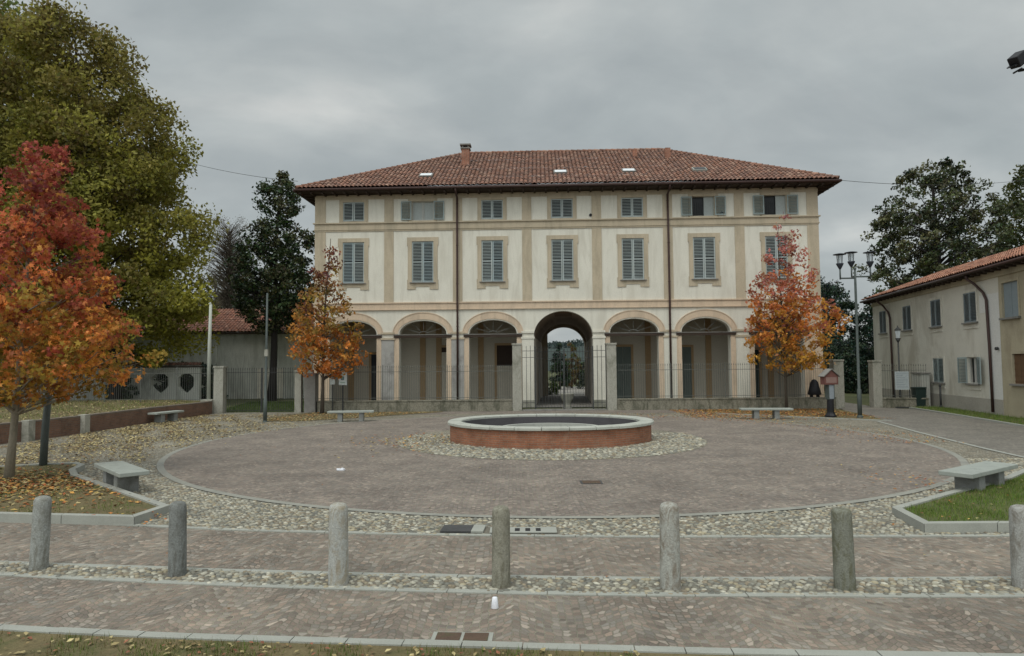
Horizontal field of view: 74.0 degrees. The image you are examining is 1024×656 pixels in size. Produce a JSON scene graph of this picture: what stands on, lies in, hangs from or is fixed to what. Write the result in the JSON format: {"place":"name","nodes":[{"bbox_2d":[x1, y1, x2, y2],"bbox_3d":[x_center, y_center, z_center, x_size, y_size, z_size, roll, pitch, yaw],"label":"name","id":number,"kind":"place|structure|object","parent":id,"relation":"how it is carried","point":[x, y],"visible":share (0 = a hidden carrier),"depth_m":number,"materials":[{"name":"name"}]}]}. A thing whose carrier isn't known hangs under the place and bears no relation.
{"place":"outdoors","nodes":[
{"label":"outdoors","id":0,"kind":"place"},
{"bbox_2d":[0,463,156,514],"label":"lawn bed","id":1,"kind":"object","parent":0,"point":[89,502],"visible":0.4,"depth_m":11.95,"materials":[{"name":"plant"}]},
{"bbox_2d":[39,391,51,465],"bbox_3d":[-11.075,2.454,16.145,0.245,1.917,0.170,0,-3,0],"label":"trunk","id":2,"kind":"object","parent":1,"relation":"on","point":[43,457],"visible":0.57,"depth_m":16.09,"materials":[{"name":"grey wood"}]},
{"bbox_2d":[0,463,149,514],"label":"fallen leaves","id":3,"kind":"object","parent":1,"relation":"on","point":[11,486],"visible":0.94,"depth_m":13.16,"materials":[{"name":"orange plant"}]},
{"bbox_2d":[0,139,168,478],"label":"maple tree","id":4,"kind":"object","parent":1,"relation":"on","point":[58,358],"visible":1,"depth_m":14.21,"materials":[{"name":"orange plant"}]},
{"bbox_2d":[0,399,199,425],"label":"terrace ground","id":5,"kind":"structure","parent":0,"point":[3,413],"depth_m":31.29,"materials":[{"name":"plant"}]},
{"bbox_2d":[40,367,212,401],"bbox_3d":[-25.572,3.056,36.339,19.471,1.850,0.051,-1,-3,2],"label":"railing fence","id":6,"kind":"object","parent":5,"relation":"on","point":[163,373],"visible":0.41,"depth_m":36.09,"materials":[{"name":"metal"}]},
{"bbox_2d":[227,400,303,411],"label":"grass","id":7,"kind":"structure","parent":0,"point":[275,403],"depth_m":40.56,"materials":[{"name":"plant"}]},
{"bbox_2d":[0,630,745,655],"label":"verge","id":8,"kind":"structure","parent":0,"point":[13,643],"depth_m":5.66,"materials":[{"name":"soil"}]},
{"bbox_2d":[0,632,639,655],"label":"fallen leaves","id":9,"kind":"object","parent":8,"relation":"on","point":[286,644],"visible":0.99,"depth_m":5.62,"materials":[{"name":"brown plant"}]},
{"bbox_2d":[0,522,1023,652],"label":"road","id":10,"kind":"structure","parent":0,"point":[909,624],"depth_m":6.98,"materials":[{"name":"grey stone"}]},
{"bbox_2d":[431,632,493,642],"bbox_3d":[-0.440,2.726,6.002,0.540,0.012,0.220,-1,-3,3],"label":"road drain","id":11,"kind":"object","parent":10,"relation":"on","point":[476,636],"visible":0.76,"depth_m":6.00,"materials":[{"name":"stone"}]},
{"bbox_2d":[0,624,1023,655],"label":"verge kerb","id":12,"kind":"structure","parent":10,"relation":"on","point":[449,643],"depth_m":5.69,"materials":[{"name":"stone"}]},
{"bbox_2d":[0,410,1023,489],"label":"cobbled yard","id":13,"kind":"structure","parent":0,"point":[965,451],"depth_m":23.53,"materials":[{"name":"grey stone"}]},
{"bbox_2d":[94,461,149,491],"bbox_3d":[-7.728,2.973,13.422,0.520,0.470,1.950,2,-4,-43],"label":"stone bench","id":14,"kind":"object","parent":13,"relation":"on","point":[122,475],"visible":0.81,"depth_m":13.09,"materials":[{"name":"stone"}]},
{"bbox_2d":[0,413,379,465],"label":"fallen leaves","id":15,"kind":"object","parent":13,"relation":"on","point":[94,437],"visible":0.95,"depth_m":22.95,"materials":[{"name":"brown plant"}]},
{"bbox_2d":[200,399,212,412],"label":"stone block","id":16,"kind":"structure","parent":13,"relation":"on","point":[208,400],"depth_m":35.12,"materials":[{"name":"grey stone"}]},
{"bbox_2d":[207,302,211,399],"bbox_3d":[-15.771,1.182,35.444,0.194,5.069,0.193,0,-3,0],"label":"flagpole","id":17,"kind":"object","parent":16,"relation":"on","point":[209,356],"visible":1,"depth_m":35.37,"materials":[{"name":"metal"}]},
{"bbox_2d":[263,293,268,421],"bbox_3d":[-10.671,1.276,29.479,0.220,5.600,0.209,0,-3,0],"label":"tall pole","id":18,"kind":"object","parent":13,"relation":"on","point":[266,349],"visible":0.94,"depth_m":29.41,"materials":[{"name":"grey metal"}]},
{"bbox_2d":[267,411,442,420],"bbox_3d":[-7.469,4.193,32.414,7.800,0.001,5.580,0,-3,0],"label":"leafy patch","id":19,"kind":"object","parent":13,"relation":"on","point":[344,416],"visible":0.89,"depth_m":32.77,"materials":[{"name":"brown plant"}]},
{"bbox_2d":[285,239,371,413],"bbox_3d":[-9.674,-0.073,34.454,3.897,9.081,4.056,-2,-4,29],"label":"maple tree","id":20,"kind":"object","parent":19,"relation":"on","point":[323,349],"visible":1,"depth_m":34.27,"materials":[{"name":"orange plant"}]},
{"bbox_2d":[522,408,606,410],"bbox_3d":[2.732,4.283,35.544,4.400,0.090,0.750,0,-3,0],"label":"gate threshold","id":21,"kind":"object","parent":13,"relation":"on","point":[584,409],"visible":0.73,"depth_m":35.18,"materials":[{"name":"stone"}]},
{"bbox_2d":[522,345,606,409],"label":"iron gate","id":22,"kind":"structure","parent":21,"relation":"on","point":[567,351],"depth_m":35.51,"materials":[{"name":"black metal"}]},
{"bbox_2d":[695,408,882,419],"bbox_3d":[13.080,3.982,31.365,7.300,0.001,7.680,0,-3,0],"label":"leafy patch","id":23,"kind":"object","parent":13,"relation":"on","point":[816,415],"visible":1,"depth_m":32.03,"materials":[{"name":"brown plant"}]},
{"bbox_2d":[673,408,893,419],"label":"fallen leaves","id":24,"kind":"object","parent":23,"relation":"on","point":[787,413],"visible":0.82,"depth_m":32.08,"materials":[{"name":"orange plant"}]},
{"bbox_2d":[744,213,852,407],"bbox_3d":[14.185,-0.836,34.236,5.202,10.222,4.906,0,-3,0],"label":"maple tree","id":25,"kind":"object","parent":23,"relation":"on","point":[792,297],"visible":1,"depth_m":33.80,"materials":[{"name":"orange plant"}]},
{"bbox_2d":[818,369,839,417],"bbox_3d":[13.862,2.832,29.680,0.846,2.107,0.480,0,-3,-12],"label":"notice post","id":26,"kind":"object","parent":23,"relation":"on","point":[829,379],"visible":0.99,"depth_m":29.58,"materials":[{"name":"black metal"}]},
{"bbox_2d":[833,251,875,417],"bbox_3d":[14.892,0.231,29.575,1.804,7.274,1.136,0,-3,0],"label":"street lamp","id":27,"kind":"object","parent":23,"relation":"on","point":[851,261],"visible":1,"depth_m":29.36,"materials":[{"name":"grey metal"}]},
{"bbox_2d":[0,0,1023,342],"label":"sky","id":28,"kind":"structure","parent":0,"point":[862,91],"materials":[{"name":"grey"}]},
{"bbox_2d":[1,564,1023,594],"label":"cobble strip","id":29,"kind":"object","parent":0,"point":[632,581],"visible":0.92,"depth_m":7.42,"materials":[{"name":"grey stone"}]},
{"bbox_2d":[28,495,51,570],"bbox_3d":[-5.673,2.472,8.186,0.201,0.894,0.201,1,-4,0],"label":"stone bollard","id":30,"kind":"object","parent":29,"relation":"on","point":[40,536],"visible":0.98,"depth_m":8.12,"materials":[{"name":"stone"}]},
{"bbox_2d":[168,501,186,576],"bbox_3d":[-3.884,2.453,7.900,0.199,0.874,0.200,-1,-3,0],"label":"stone bollard","id":31,"kind":"object","parent":29,"relation":"on","point":[177,548],"visible":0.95,"depth_m":7.83,"materials":[{"name":"stone"}]},
{"bbox_2d":[328,502,348,585],"bbox_3d":[-1.924,2.399,7.540,0.222,0.914,0.222,-1,-3,0],"label":"stone bollard","id":32,"kind":"object","parent":29,"relation":"on","point":[338,564],"visible":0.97,"depth_m":7.45,"materials":[{"name":"stone"}]},
{"bbox_2d":[492,505,509,588],"bbox_3d":[-0.120,2.389,7.419,0.206,0.894,0.205,0,-3,0],"label":"stone bollard","id":33,"kind":"object","parent":29,"relation":"on","point":[500,546],"visible":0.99,"depth_m":7.34,"materials":[{"name":"stone"}]},
{"bbox_2d":[0,561,1023,595],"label":"pebbles","id":34,"kind":"object","parent":29,"relation":"on","point":[121,571],"visible":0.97,"depth_m":7.44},
{"bbox_2d":[659,502,680,590],"bbox_3d":[1.700,2.350,7.328,0.222,0.934,0.221,0,-4,0],"label":"stone bollard","id":35,"kind":"object","parent":29,"relation":"on","point":[670,574],"visible":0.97,"depth_m":7.24,"materials":[{"name":"stone"}]},
{"bbox_2d":[831,507,855,590],"bbox_3d":[3.534,2.363,7.257,0.219,0.874,0.218,-1,-4,0],"label":"stone bollard","id":36,"kind":"object","parent":29,"relation":"on","point":[844,576],"visible":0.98,"depth_m":7.18,"materials":[{"name":"stone"}]},
{"bbox_2d":[1008,504,1023,588],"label":"stone bollard","id":37,"kind":"object","parent":29,"relation":"on","point":[1016,523],"visible":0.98,"depth_m":7.20,"materials":[{"name":"stone"}]},
{"bbox_2d":[78,458,1023,536],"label":"cobbled ground","id":38,"kind":"structure","parent":0,"point":[487,530],"depth_m":10.51,"materials":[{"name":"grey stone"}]},
{"bbox_2d":[0,462,169,524],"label":"bed kerb","id":39,"kind":"structure","parent":38,"relation":"on","point":[161,508],"depth_m":10.60,"materials":[{"name":"stone"}]},
{"bbox_2d":[440,525,485,532],"bbox_3d":[-0.708,2.920,9.896,0.620,0.026,0.380,-1,-3,4],"label":"drain cover","id":40,"kind":"object","parent":38,"relation":"on","point":[463,529],"visible":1,"depth_m":9.82,"materials":[{"name":"metal"}]},
{"bbox_2d":[892,469,1023,532],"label":"bed kerb","id":41,"kind":"structure","parent":38,"relation":"on","point":[911,519],"depth_m":9.61,"materials":[{"name":"stone"}]},
{"bbox_2d":[938,461,1017,490],"bbox_3d":[8.621,2.802,12.533,2.000,0.470,0.550,2,-4,-35],"label":"stone bench","id":42,"kind":"object","parent":38,"relation":"on","point":[978,475],"visible":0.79,"depth_m":12.30,"materials":[{"name":"stone"}]},
{"bbox_2d":[397,429,707,459],"bbox_3d":[1.227,3.557,21.789,9.700,0.001,9.700,0,-3,0],"label":"fountain apron","id":43,"kind":"object","parent":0,"point":[444,432],"visible":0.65,"depth_m":18.98,"materials":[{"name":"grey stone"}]},
{"bbox_2d":[448,413,653,448],"bbox_3d":[1.224,3.261,21.805,6.560,0.648,5.518,0,-3,0],"label":"fountain","id":44,"kind":"object","parent":43,"relation":"on","point":[548,431],"visible":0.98,"depth_m":19.78,"materials":[{"name":"brick"}]},
{"bbox_2d":[164,415,960,515],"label":"plaza","id":45,"kind":"structure","parent":0,"point":[758,465],"depth_m":15.14,"materials":[{"name":"grey stone"}]},
{"bbox_2d":[156,415,968,517],"bbox_3d":[1.197,3.547,21.589,22.140,0.001,22.140,0,-3,0],"label":"plaza ring","id":46,"kind":"object","parent":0,"point":[166,474],"visible":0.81,"depth_m":11.94,"materials":[{"name":"stone"}]},
{"bbox_2d":[420,410,707,413],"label":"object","id":47,"kind":"object","parent":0,"point":[550,412],"depth_m":34.14,"materials":[{"name":"grey stone"}]},
{"bbox_2d":[549,387,584,395],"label":"courtyard","id":48,"kind":"structure","parent":0,"point":[572,390],"depth_m":60.78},
{"bbox_2d":[550,343,571,387],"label":"garden conifer","id":49,"kind":"object","parent":48,"relation":"on","point":[556,356],"visible":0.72,"depth_m":65.65,"materials":[{"name":"green plant"}]},
{"bbox_2d":[227,372,908,411],"bbox_3d":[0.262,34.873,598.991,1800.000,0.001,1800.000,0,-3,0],"label":"ground","id":50,"kind":"structure","parent":0,"point":[850,397],"depth_m":45.57,"materials":[{"name":"plant"}]},
{"bbox_2d":[0,0,121,320],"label":"linden tree","id":51,"kind":"object","parent":50,"relation":"on","point":[6,4],"visible":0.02,"depth_m":46.48,"materials":[{"name":"green plant"}]},
{"bbox_2d":[0,362,203,400],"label":"garden wall","id":52,"kind":"structure","parent":50,"relation":"on","point":[192,393],"depth_m":44.64,"materials":[{"name":"paint"}]},
{"bbox_2d":[0,401,211,443],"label":"terrace wall","id":53,"kind":"structure","parent":50,"relation":"on","point":[29,430],"depth_m":25.67,"materials":[{"name":"brick"}]},
{"bbox_2d":[0,0,229,398],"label":"linden tree","id":54,"kind":"object","parent":50,"relation":"on","point":[133,178],"visible":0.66,"depth_m":40.15,"materials":[{"name":"green plant"}]},
{"bbox_2d":[1,308,313,398],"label":"barn","id":55,"kind":"structure","parent":50,"relation":"on","point":[242,345],"depth_m":51.87,"materials":[{"name":"ceramic"}]},
{"bbox_2d":[154,360,227,398],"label":"laurel bush","id":56,"kind":"object","parent":50,"relation":"on","point":[188,382],"visible":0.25,"depth_m":46.46,"materials":[{"name":"green plant"}]},
{"bbox_2d":[213,366,227,412],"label":"gate pillar","id":57,"kind":"structure","parent":50,"relation":"on","point":[219,397],"depth_m":35.26,"materials":[{"name":"stone"}]},
{"bbox_2d":[198,214,257,308],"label":"bare tree","id":58,"kind":"object","parent":50,"relation":"on","point":[221,293],"visible":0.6,"depth_m":77.89,"materials":[{"name":"brown plant"}]},
{"bbox_2d":[224,170,314,400],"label":"magnolia tree","id":59,"kind":"object","parent":50,"relation":"on","point":[285,273],"visible":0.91,"depth_m":47.85,"materials":[{"name":"green plant"}]},
{"bbox_2d":[294,370,302,412],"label":"gate pillar","id":60,"kind":"structure","parent":50,"relation":"on","point":[298,401],"depth_m":35.32,"materials":[{"name":"stone"}]},
{"bbox_2d":[226,367,297,411],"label":"side gate","id":61,"kind":"structure","parent":60,"relation":"attached to","point":[261,400],"depth_m":35.53,"materials":[{"name":"metal"}]},
{"bbox_2d":[303,373,318,412],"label":"gate pillar","id":62,"kind":"structure","parent":50,"relation":"on","point":[310,392],"depth_m":35.20,"materials":[{"name":"stone"}]},
{"bbox_2d":[317,364,511,411],"bbox_3d":[-5.056,3.166,35.483,10.140,2.490,0.340,0,-3,0],"label":"railing fence","id":63,"kind":"object","parent":50,"relation":"on","point":[418,405],"visible":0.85,"depth_m":35.30,"materials":[{"name":"metal"}]},
{"bbox_2d":[3,561,1010,580],"bbox_3d":[-0.022,2.853,8.247,32.104,0.034,1.244,-1,-3,5],"label":"stone edging","id":64,"kind":"object","parent":50,"relation":"on","point":[522,576],"visible":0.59,"depth_m":7.70,"materials":[{"name":"stone"}]},
{"bbox_2d":[0,572,1023,597],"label":"stone edging","id":65,"kind":"object","parent":50,"relation":"on","point":[641,594],"visible":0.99,"depth_m":7.12,"materials":[{"name":"stone"}]},
{"bbox_2d":[512,343,521,410],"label":"gate pillar","id":66,"kind":"structure","parent":50,"relation":"on","point":[517,373],"depth_m":35.28,"materials":[{"name":"stone"}]},
{"bbox_2d":[112,524,1009,537],"bbox_3d":[-0.038,2.958,10.214,32.145,0.038,1.436,-1,-3,6],"label":"stone edging","id":67,"kind":"object","parent":50,"relation":"on","point":[608,536],"visible":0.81,"depth_m":9.47,"materials":[{"name":"stone"}]},
{"bbox_2d":[293,143,841,407],"bbox_3d":[3.223,-3.526,46.291,30.530,16.840,17.515,-1,-3,2],"label":"villa","id":68,"kind":"object","parent":50,"relation":"on","point":[643,271],"visible":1,"depth_m":38.70,"materials":[{"name":"white paint"}]},
{"bbox_2d":[338,238,368,289],"bbox_3d":[-9.103,-3.658,39.092,1.800,2.994,0.345,-1,-3,2],"label":"window","id":69,"kind":"structure","parent":68,"relation":"in","point":[354,271],"depth_m":39.06,"materials":[{"name":"paint"}]},
{"bbox_2d":[339,199,367,222],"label":"window","id":70,"kind":"structure","parent":68,"relation":"in","point":[357,211],"depth_m":39.19,"materials":[{"name":"paint"}]},
{"bbox_2d":[407,237,437,289],"bbox_3d":[-5.098,-3.697,38.930,1.800,2.994,0.345,-1,-3,2],"label":"window","id":71,"kind":"structure","parent":68,"relation":"in","point":[422,256],"depth_m":38.88,"materials":[{"name":"paint"}]},
{"bbox_2d":[401,198,443,221],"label":"window","id":72,"kind":"structure","parent":68,"relation":"in","point":[422,211],"depth_m":39.05,"materials":[{"name":"paint"}]},
{"bbox_2d":[476,236,507,288],"bbox_3d":[-1.111,-3.736,38.771,1.800,2.994,0.345,-1,-3,2],"label":"window","id":73,"kind":"structure","parent":68,"relation":"in","point":[492,260],"depth_m":38.73,"materials":[{"name":"paint"}]},
{"bbox_2d":[477,197,506,219],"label":"window","id":74,"kind":"structure","parent":68,"relation":"in","point":[488,208],"depth_m":38.88,"materials":[{"name":"paint"}]},
{"bbox_2d":[547,196,576,218],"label":"window","id":75,"kind":"structure","parent":68,"relation":"in","point":[558,207],"depth_m":38.72,"materials":[{"name":"paint"}]},
{"bbox_2d":[546,235,578,287],"bbox_3d":[2.865,-3.774,38.612,1.800,2.994,0.345,-1,-3,2],"label":"window","id":76,"kind":"structure","parent":68,"relation":"in","point":[562,257],"depth_m":38.57,"materials":[{"name":"paint"}]},
{"bbox_2d":[617,194,646,217],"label":"window","id":77,"kind":"structure","parent":68,"relation":"in","point":[628,206],"depth_m":38.57,"materials":[{"name":"paint"}]},
{"bbox_2d":[616,234,648,286],"bbox_3d":[6.832,-3.812,38.454,1.800,2.994,0.345,-1,-3,2],"label":"window","id":78,"kind":"structure","parent":68,"relation":"in","point":[632,253],"depth_m":38.41,"materials":[{"name":"paint"}]},
{"bbox_2d":[681,193,725,216],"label":"window","id":79,"kind":"structure","parent":68,"relation":"in","point":[697,206],"depth_m":38.41,"materials":[{"name":"paint"}]},
{"bbox_2d":[688,233,720,285],"bbox_3d":[10.818,-3.851,38.294,1.800,2.994,0.345,-1,-3,2],"label":"window","id":80,"kind":"structure","parent":68,"relation":"in","point":[703,252],"depth_m":38.25,"materials":[{"name":"paint"}]},
{"bbox_2d":[753,192,798,215],"bbox_3d":[14.802,-6.955,38.299,2.490,1.350,0.348,-1,-3,2],"label":"window","id":81,"kind":"structure","parent":68,"relation":"in","point":[769,205],"depth_m":38.26,"materials":[{"name":"paint"}]},
{"bbox_2d":[760,232,792,284],"bbox_3d":[14.825,-3.890,38.135,1.800,2.994,0.345,-1,-3,2],"label":"window","id":82,"kind":"structure","parent":68,"relation":"in","point":[766,242],"depth_m":38.11,"materials":[{"name":"paint"}]},
{"bbox_2d":[605,343,616,409],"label":"gate pillar","id":83,"kind":"structure","parent":50,"relation":"on","point":[611,385],"depth_m":35.27,"materials":[{"name":"stone"}]},
{"bbox_2d":[616,362,835,409],"bbox_3d":[11.133,3.045,35.483,11.380,2.490,0.340,0,-3,0],"label":"railing fence","id":84,"kind":"object","parent":50,"relation":"on","point":[734,402],"visible":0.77,"depth_m":35.30,"materials":[{"name":"metal"}]},
{"bbox_2d":[828,359,844,408],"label":"gate pillar","id":85,"kind":"structure","parent":50,"relation":"on","point":[838,367],"depth_m":35.53,"materials":[{"name":"stone"}]},
{"bbox_2d":[820,277,864,386],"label":"cedar tree","id":86,"kind":"object","parent":50,"relation":"on","point":[828,290],"visible":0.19,"depth_m":60.96,"materials":[{"name":"green plant"}]},
{"bbox_2d":[823,338,864,392],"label":"laurel bush","id":87,"kind":"object","parent":50,"relation":"on","point":[834,347],"visible":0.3,"depth_m":54.03,"materials":[{"name":"green plant"}]},
{"bbox_2d":[840,304,873,388],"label":"cedar tree","id":88,"kind":"object","parent":50,"relation":"on","point":[866,329],"visible":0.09,"depth_m":60.84,"materials":[{"name":"green plant"}]},
{"bbox_2d":[843,342,873,393],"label":"laurel bush","id":89,"kind":"object","parent":50,"relation":"on","point":[866,352],"visible":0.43,"depth_m":52.99,"materials":[{"name":"green plant"}]},
{"bbox_2d":[867,360,882,407],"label":"gate pillar","id":90,"kind":"structure","parent":50,"relation":"on","point":[875,384],"depth_m":35.69,"materials":[{"name":"stone"}]},
{"bbox_2d":[881,364,928,407],"bbox_3d":[20.562,3.057,35.719,2.300,2.350,0.340,-1,-3,8],"label":"railing fence","id":91,"kind":"object","parent":50,"relation":"on","point":[897,402],"visible":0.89,"depth_m":35.62,"materials":[{"name":"metal"}]},
{"bbox_2d":[894,371,910,407],"bbox_3d":[20.424,3.226,35.586,0.760,1.900,0.046,-1,-3,8],"label":"notice board","id":92,"kind":"object","parent":91,"relation":"attached to","point":[901,380],"visible":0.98,"depth_m":35.59,"materials":[{"name":"metal"}]},
{"bbox_2d":[850,156,1023,313],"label":"magnolia tree","id":93,"kind":"object","parent":50,"relation":"on","point":[929,261],"visible":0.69,"depth_m":48.86,"materials":[{"name":"green plant"}]},
{"bbox_2d":[860,245,1023,417],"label":"farmhouse","id":94,"kind":"object","parent":50,"relation":"on","point":[961,327],"visible":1,"depth_m":32.92,"materials":[{"name":"paint"}]},
{"bbox_2d":[928,296,942,332],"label":"window","id":95,"kind":"structure","parent":94,"relation":"in","point":[935,299],"depth_m":35.80,"materials":[{"name":"paint"}]},
{"bbox_2d":[931,356,945,388],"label":"window","id":96,"kind":"structure","parent":94,"relation":"in","point":[940,381],"depth_m":35.62,"materials":[{"name":"paint"}]},
{"bbox_2d":[957,354,981,389],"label":"window","id":97,"kind":"structure","parent":94,"relation":"in","point":[977,366],"depth_m":32.40,"materials":[{"name":"paint"}]},
{"bbox_2d":[961,288,978,328],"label":"window","id":98,"kind":"structure","parent":94,"relation":"in","point":[964,321],"depth_m":32.12,"materials":[{"name":"paint"}]},
{"bbox_2d":[999,277,1020,319],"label":"window","id":99,"kind":"structure","parent":94,"relation":"in","point":[1011,289],"depth_m":28.73,"materials":[{"name":"paint"}]},
{"bbox_2d":[1009,351,1023,385],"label":"window","id":100,"kind":"structure","parent":94,"relation":"in","point":[1018,355],"depth_m":28.28,"materials":[{"name":"paint"}]},
{"bbox_2d":[968,164,1023,258],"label":"oak tree","id":101,"kind":"object","parent":50,"relation":"on","point":[1017,183],"visible":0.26,"depth_m":52.46,"materials":[{"name":"green plant"}]},
{"bbox_2d":[840,402,1023,455],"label":"lane","id":102,"kind":"structure","parent":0,"point":[1006,438],"depth_m":24.68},
{"bbox_2d":[904,474,1023,520],"bbox_3d":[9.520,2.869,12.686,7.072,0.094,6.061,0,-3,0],"label":"grass","id":103,"kind":"structure","parent":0,"point":[1016,497],"depth_m":10.90,"materials":[{"name":"green plant"}]},
{"bbox_2d":[914,405,1023,424],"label":"house verge","id":104,"kind":"structure","parent":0,"point":[1012,421],"depth_m":29.47,"materials":[{"name":"plant"}]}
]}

